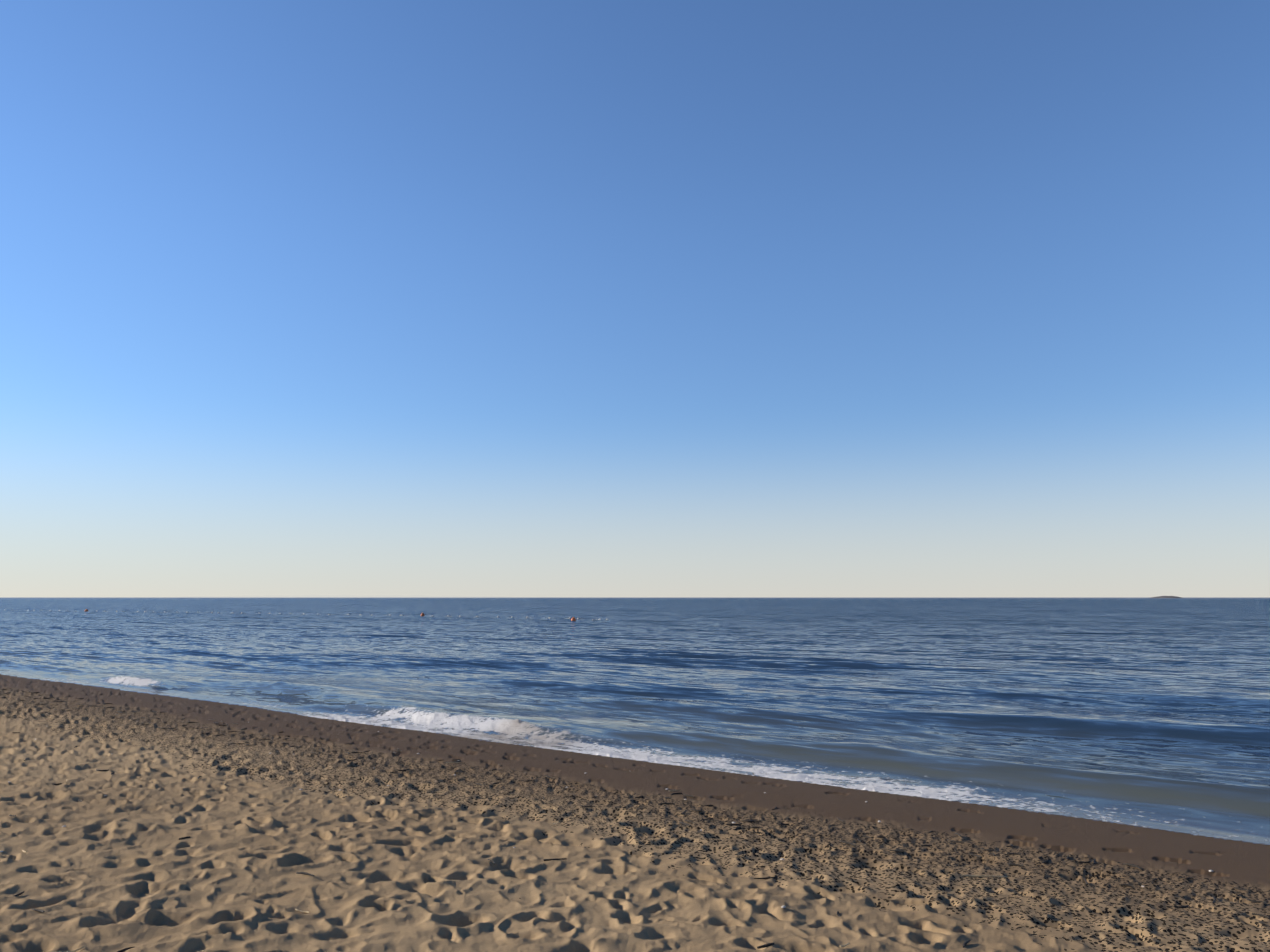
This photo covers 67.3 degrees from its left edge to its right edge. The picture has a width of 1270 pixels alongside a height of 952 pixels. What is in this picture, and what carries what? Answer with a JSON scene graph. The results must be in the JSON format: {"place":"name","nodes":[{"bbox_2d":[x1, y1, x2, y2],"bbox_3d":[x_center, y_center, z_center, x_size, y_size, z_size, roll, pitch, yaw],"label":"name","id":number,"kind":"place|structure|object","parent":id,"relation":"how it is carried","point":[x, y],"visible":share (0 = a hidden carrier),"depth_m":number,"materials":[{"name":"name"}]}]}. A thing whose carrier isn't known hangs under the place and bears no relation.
{"place":"outdoors","nodes":[
{"label":"outdoors","id":0,"kind":"place"},
{"bbox_2d":[0,674,1269,951],"bbox_3d":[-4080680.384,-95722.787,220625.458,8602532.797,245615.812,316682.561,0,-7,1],"label":"sand ground","id":1,"kind":"structure","parent":0,"point":[392,862],"depth_m":6.58,"materials":[{"name":"beige sand"}]},
{"bbox_2d":[22,727,1007,951],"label":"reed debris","id":2,"kind":"object","parent":1,"relation":"on","point":[555,824],"visible":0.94,"depth_m":6.27,"materials":[{"name":"plant"}]},
{"bbox_2d":[0,689,1269,951],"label":"pebbles","id":3,"kind":"object","parent":1,"relation":"on","point":[586,805],"visible":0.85,"depth_m":7.70,"materials":[{"name":"stone"}]},
{"bbox_2d":[0,597,1269,844],"bbox_3d":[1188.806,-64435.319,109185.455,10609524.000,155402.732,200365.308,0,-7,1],"label":"sea water","id":4,"kind":"structure","parent":0,"point":[1140,707],"depth_m":24.55,"materials":[{"name":"blue liquid"}]},
{"bbox_2d":[28,609,607,620],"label":"buoy line","id":5,"kind":"object","parent":4,"relation":"on","point":[572,619],"visible":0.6,"depth_m":107.47,"materials":[{"name":"red plastic"}]},
{"bbox_2d":[0,0,1269,596],"label":"sky","id":6,"kind":"structure","parent":0,"point":[298,298],"materials":[{"name":"blue"}]},
{"bbox_2d":[1151,596,1181,597],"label":"island","id":7,"kind":"structure","parent":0,"point":[1166,597],"depth_m":2768.62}
]}

